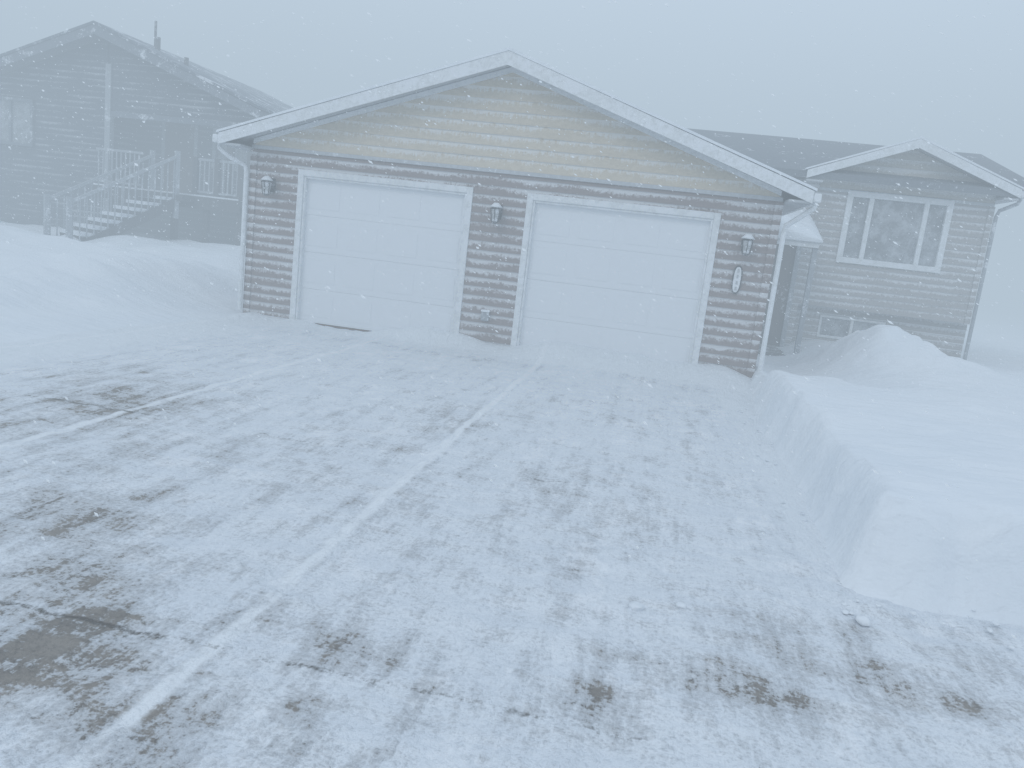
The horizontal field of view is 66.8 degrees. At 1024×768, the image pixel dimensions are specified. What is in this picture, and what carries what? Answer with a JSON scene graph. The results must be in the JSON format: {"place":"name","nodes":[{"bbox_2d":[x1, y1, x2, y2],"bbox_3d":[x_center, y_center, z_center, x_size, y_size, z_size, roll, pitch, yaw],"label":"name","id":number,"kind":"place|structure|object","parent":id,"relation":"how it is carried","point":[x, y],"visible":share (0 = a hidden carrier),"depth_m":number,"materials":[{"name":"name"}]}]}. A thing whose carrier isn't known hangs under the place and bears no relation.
{"place":"outdoors","nodes":[
{"label":"outdoors","id":0,"kind":"place"},
{"bbox_2d":[50,195,171,240],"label":"stair snow","id":1,"kind":"structure","parent":0,"point":[90,226],"depth_m":18.84,"materials":[{"name":"white snow"}]},
{"bbox_2d":[0,20,292,113],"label":"neighbor roof snow","id":2,"kind":"structure","parent":0,"point":[242,91],"depth_m":20.37,"materials":[{"name":"white snow"}]},
{"bbox_2d":[110,111,237,127],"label":"porch beam","id":3,"kind":"structure","parent":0,"point":[211,123],"depth_m":20.25,"materials":[{"name":"white wood"}]},
{"bbox_2d":[0,312,1023,767],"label":"concrete driveway","id":4,"kind":"structure","parent":0,"point":[374,592],"depth_m":3.54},
{"bbox_2d":[628,399,1014,648],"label":"snow clumps","id":5,"kind":"object","parent":4,"relation":"on","point":[862,620],"visible":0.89,"depth_m":3.60,"materials":[{"name":"white snow"}]},
{"bbox_2d":[0,221,1023,626],"bbox_3d":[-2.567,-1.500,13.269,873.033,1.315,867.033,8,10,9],"label":"snow ground","id":6,"kind":"structure","parent":0,"point":[882,537],"depth_m":6.92,"materials":[{"name":"white snow"}]},
{"bbox_2d":[103,63,113,210],"bbox_3d":[-10.827,-6.005,20.837,0.160,4.900,0.160,8,10,9],"label":"neighbor corner","id":7,"kind":"object","parent":6,"relation":"on","point":[109,131],"visible":0.57,"depth_m":20.61,"materials":[{"name":"white wood"}]},
{"bbox_2d":[43,150,180,240],"bbox_3d":[-9.768,-4.345,19.002,1.450,3.050,2.580,15,13,39],"label":"stair railing","id":8,"kind":"object","parent":6,"relation":"on","point":[151,170],"visible":0.88,"depth_m":18.80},
{"bbox_2d":[60,189,194,240],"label":"stair treads","id":9,"kind":"object","parent":6,"relation":"on","point":[126,224],"visible":0.55,"depth_m":19.01,"materials":[{"name":"wood"}]},
{"bbox_2d":[112,117,142,233],"bbox_3d":[-10.700,-6.111,21.497,0.021,4.900,1.400,8,10,9],"label":"recess return","id":10,"kind":"object","parent":6,"relation":"on","point":[127,128],"visible":0.34,"depth_m":21.47,"materials":[{"name":"wood"}]},
{"bbox_2d":[92,146,250,245],"bbox_3d":[-8.740,-5.101,20.936,4.220,3.570,1.980,8,10,9],"label":"deck frame","id":11,"kind":"object","parent":6,"relation":"on","point":[206,205],"visible":0.59,"depth_m":19.86,"materials":[{"name":"wood"}]},
{"bbox_2d":[96,147,237,196],"bbox_3d":[-8.894,-5.460,19.974,4.030,0.860,0.050,8,10,9],"label":"deck railing","id":12,"kind":"object","parent":11,"relation":"on","point":[140,153],"visible":0.81,"depth_m":20.02,"materials":[{"name":"wood"}]},
{"bbox_2d":[93,183,242,201],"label":"deck snow","id":13,"kind":"structure","parent":11,"relation":"on","point":[179,193],"depth_m":19.90,"materials":[{"name":"white snow"}]},
{"bbox_2d":[133,207,247,245],"bbox_3d":[-8.794,-4.313,21.823,4.150,1.700,0.021,8,10,9],"label":"skirting","id":14,"kind":"object","parent":6,"relation":"on","point":[224,223],"visible":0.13,"depth_m":21.81,"materials":[{"name":"stone"}]},
{"bbox_2d":[212,47,821,377],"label":"attached garage","id":15,"kind":"structure","parent":6,"relation":"on","point":[449,162],"depth_m":10.56,"materials":[{"name":"beige"}]},
{"bbox_2d":[260,176,275,195],"bbox_3d":[-3.468,-2.809,11.021,0.175,0.275,0.247,8,10,9],"label":"wall lantern","id":16,"kind":"object","parent":15,"relation":"attached to","point":[268,184],"depth_m":10.96,"materials":[{"name":"metal"}]},
{"bbox_2d":[299,179,464,331],"bbox_3d":[-1.884,-1.786,11.113,2.394,2.078,0.042,8,10,9],"label":"garage door","id":17,"kind":"structure","parent":15,"relation":"in","point":[385,301],"depth_m":11.09,"materials":[{"name":"white metal"}]},
{"bbox_2d":[490,203,502,223],"bbox_3d":[-0.214,-2.304,10.483,0.175,0.275,0.247,8,10,9],"label":"wall lantern","id":18,"kind":"object","parent":15,"relation":"attached to","point":[496,210],"depth_m":10.41,"materials":[{"name":"metal"}]},
{"bbox_2d":[520,203,710,361],"bbox_3d":[1.356,-1.312,10.572,2.394,2.078,0.042,8,10,9],"label":"garage door","id":19,"kind":"structure","parent":15,"relation":"in","point":[660,331],"depth_m":10.53,"materials":[{"name":"white metal"}]},
{"bbox_2d":[731,265,742,293],"bbox_3d":[2.938,-1.363,10.145,0.124,0.370,0.028,8,10,9],"label":"house number plaque","id":20,"kind":"object","parent":15,"relation":"attached to","point":[736,276],"visible":1,"depth_m":10.14,"materials":[{"name":"metal"}]},
{"bbox_2d":[741,234,754,255],"bbox_3d":[3.009,-1.783,9.953,0.175,0.275,0.247,8,10,9],"label":"wall lantern","id":21,"kind":"object","parent":15,"relation":"attached to","point":[747,243],"depth_m":9.88,"materials":[{"name":"metal"}]},
{"bbox_2d":[758,345,785,355],"bbox_3d":[4.452,-0.485,13.796,1.077,0.280,1.300,8,10,9],"label":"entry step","id":22,"kind":"object","parent":6,"relation":"on","point":[772,351],"visible":0.07,"depth_m":13.47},
{"bbox_2d":[793,248,817,353],"bbox_3d":[4.931,-1.283,13.092,0.080,2.000,0.080,8,10,9],"label":"entry post","id":23,"kind":"object","parent":6,"relation":"on","point":[814,252],"visible":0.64,"depth_m":13.04,"materials":[{"name":"wood"}]},
{"bbox_2d":[777,238,819,247],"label":"entry roof","id":24,"kind":"structure","parent":23,"relation":"on","point":[801,243],"depth_m":12.87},
{"bbox_2d":[778,209,822,242],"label":"entry roof snow","id":25,"kind":"structure","parent":24,"relation":"on","point":[801,232],"depth_m":12.89,"materials":[{"name":"white snow"}]},
{"bbox_2d":[791,304,966,357],"bbox_3d":[6.697,-0.711,14.382,3.010,1.220,0.021,8,10,9],"label":"siding","id":26,"kind":"object","parent":6,"relation":"on","point":[934,332],"visible":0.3,"depth_m":14.22,"materials":[{"name":"brown wood"}]},
{"bbox_2d":[816,314,885,338],"bbox_3d":[6.294,-1.022,14.457,1.150,0.410,0.130,8,10,9],"label":"basement window frame","id":27,"kind":"object","parent":26,"relation":"attached to","point":[850,326],"visible":0.61,"depth_m":14.41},
{"bbox_2d":[819,317,877,336],"bbox_3d":[6.294,-1.022,14.457,1.070,0.330,0.010,8,10,9],"label":"basement glass","id":28,"kind":"object","parent":27,"relation":"in","point":[839,327],"visible":0.64,"depth_m":14.48,"materials":[{"name":"grey glass"}]},
{"bbox_2d":[0,0,1023,643],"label":"falling snow","id":29,"kind":"structure","parent":0,"point":[538,212],"depth_m":6.16,"materials":[{"name":"white snow"}]},
{"bbox_2d":[0,0,1023,303],"label":"sky","id":30,"kind":"structure","parent":0,"point":[743,21],"materials":[{"name":"grey"}]},
{"bbox_2d":[759,179,819,346],"bbox_3d":[4.711,-2.074,14.201,1.197,3.300,0.021,8,10,9],"label":"entry wall siding","id":31,"kind":"object","parent":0,"point":[796,294],"visible":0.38,"depth_m":14.16,"materials":[{"name":"wood"}]},
{"bbox_2d":[779,246,801,346],"bbox_3d":[4.728,-1.728,14.276,0.850,2.000,0.120,8,10,9],"label":"entry door frame","id":32,"kind":"object","parent":31,"relation":"in","point":[790,295],"visible":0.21,"depth_m":14.17,"materials":[{"name":"white wood"}]},
{"bbox_2d":[760,244,796,345],"bbox_3d":[4.728,-1.692,14.305,0.690,1.920,0.075,8,10,9],"label":"entry door","id":33,"kind":"structure","parent":32,"relation":"in","point":[781,295],"depth_m":14.25,"materials":[{"name":"wood"}]},
{"bbox_2d":[792,136,1023,189],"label":"house roof snow","id":34,"kind":"structure","parent":0,"point":[945,149],"depth_m":13.07,"materials":[{"name":"white snow"}]},
{"bbox_3d":[5.900,-3.116,17.323,5.950,4.290,6.300,8,10,9],"label":"gable end wall","id":35,"kind":"object","parent":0,"visible":0},
{"bbox_2d":[687,128,1023,197],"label":"roof","id":36,"kind":"structure","parent":35,"relation":"on","point":[764,149],"depth_m":14.66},
{"bbox_2d":[795,148,1007,198],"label":"house roof deck","id":37,"kind":"structure","parent":36,"relation":"attached to","point":[945,163],"depth_m":13.38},
{"bbox_2d":[819,187,994,206],"bbox_3d":[6.887,-3.289,13.632,2.930,0.050,0.045,8,10,9],"label":"gable band","id":38,"kind":"object","parent":37,"relation":"attached to","point":[956,201],"visible":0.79,"depth_m":13.54,"materials":[{"name":"white wood"}]},
{"bbox_2d":[819,149,995,203],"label":"house gable","id":39,"kind":"structure","parent":37,"relation":"attached to","point":[925,166],"depth_m":13.54,"materials":[{"name":"wood"}]},
{"bbox_2d":[803,179,1018,204],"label":"house soffit","id":40,"kind":"structure","parent":37,"relation":"attached to","point":[1002,200],"depth_m":13.46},
{"bbox_2d":[806,139,1021,197],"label":"house rake fascia","id":41,"kind":"structure","parent":37,"relation":"attached to","point":[954,160],"depth_m":13.09,"materials":[{"name":"white wood"}]},
{"bbox_2d":[1008,191,1023,198],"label":"house gutter","id":42,"kind":"object","parent":41,"relation":"attached to","point":[1022,196],"visible":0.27,"depth_m":12.95,"materials":[{"name":"white metal"}]},
{"bbox_2d":[850,189,953,199],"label":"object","id":43,"kind":"object","parent":35,"relation":"attached to","point":[903,194],"visible":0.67,"depth_m":13.66,"materials":[{"name":"beige"}]},
{"bbox_2d":[801,190,988,323],"bbox_3d":[6.771,-2.269,13.829,2.890,2.040,0.021,8,10,9],"label":"siding","id":44,"kind":"object","parent":43,"relation":"attached to","point":[891,293],"visible":0.9,"depth_m":13.88,"materials":[{"name":"wood"}]},
{"bbox_2d":[963,198,1021,359],"bbox_3d":[8.311,-1.734,13.469,0.065,2.910,0.410,1,12,-27],"label":"house downspout","id":45,"kind":"object","parent":44,"relation":"attached to","point":[981,282],"visible":0.86,"depth_m":13.58,"materials":[{"name":"white metal"}]},
{"bbox_2d":[835,190,954,272],"bbox_3d":[6.771,-2.702,13.787,1.760,1.260,0.130,8,10,9],"label":"living window frame","id":46,"kind":"object","parent":43,"relation":"attached to","point":[927,203],"visible":1,"depth_m":13.72,"materials":[{"name":"white plastic"}]},
{"bbox_2d":[843,197,945,266],"bbox_3d":[6.772,-2.703,13.796,1.560,1.060,0.008,8,10,9],"label":"living window glass","id":47,"kind":"object","parent":46,"relation":"in","point":[897,227],"visible":1,"depth_m":13.79,"materials":[{"name":"grey glass"}]},
{"bbox_2d":[798,190,994,324],"bbox_3d":[6.774,-2.267,13.851,2.980,2.049,0.080,8,10,9],"label":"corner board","id":48,"kind":"object","parent":43,"relation":"attached to","point":[980,261],"visible":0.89,"depth_m":13.62,"materials":[{"name":"beige"}]},
{"bbox_3d":[-10.335,-6.178,24.611,8.600,4.000,7.600,8,10,9],"label":"neighbouring building","id":49,"kind":"object","parent":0,"visible":0},
{"bbox_2d":[0,39,109,228],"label":"front siding","id":50,"kind":"object","parent":49,"relation":"attached to","point":[40,164],"visible":0.76,"depth_m":20.95,"materials":[{"name":"wood"}]},
{"bbox_2d":[0,96,34,146],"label":"neighbor front window frame","id":51,"kind":"object","parent":50,"relation":"attached to","point":[10,125],"visible":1,"depth_m":21.04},
{"bbox_2d":[0,100,29,143],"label":"neighbor front window glass","id":52,"kind":"object","parent":51,"relation":"in","point":[21,111],"visible":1,"depth_m":21.12,"materials":[{"name":"grey glass"}]},
{"bbox_2d":[0,34,270,116],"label":"neighbor roof","id":53,"kind":"structure","parent":50,"relation":"on","point":[48,54],"depth_m":20.44,"materials":[{"name":"grey"}]},
{"bbox_2d":[0,24,259,117],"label":"neighbor fascia","id":54,"kind":"structure","parent":53,"relation":"attached to","point":[78,34],"depth_m":19.64,"materials":[{"name":"white wood"}]},
{"bbox_2d":[107,42,255,122],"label":"porch gable","id":55,"kind":"structure","parent":50,"relation":"attached to","point":[138,73],"depth_m":20.23,"materials":[{"name":"wood"}]},
{"bbox_2d":[154,21,188,65],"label":"roof vents","id":56,"kind":"object","parent":49,"relation":"on","point":[157,43],"visible":0.48,"depth_m":20.95,"materials":[{"name":"metal"}]},
{"bbox_2d":[141,120,247,202],"bbox_3d":[-8.419,-7.022,21.625,4.225,3.950,0.021,8,10,9],"label":"recess siding","id":57,"kind":"object","parent":49,"relation":"attached to","point":[152,136],"visible":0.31,"depth_m":21.90,"materials":[{"name":"wood"}]},
{"bbox_2d":[160,122,198,190],"bbox_3d":[-9.371,-6.392,21.915,1.100,2.100,0.110,8,10,9],"label":"neighbor door frame","id":58,"kind":"object","parent":57,"relation":"attached to","point":[196,132],"visible":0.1,"depth_m":21.83,"materials":[{"name":"white wood"}]},
{"bbox_2d":[164,122,194,193],"bbox_3d":[-9.375,-6.345,21.933,0.900,2.000,0.090,8,10,9],"label":"neighbor door","id":59,"kind":"structure","parent":58,"relation":"in","point":[178,136],"depth_m":21.85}
]}

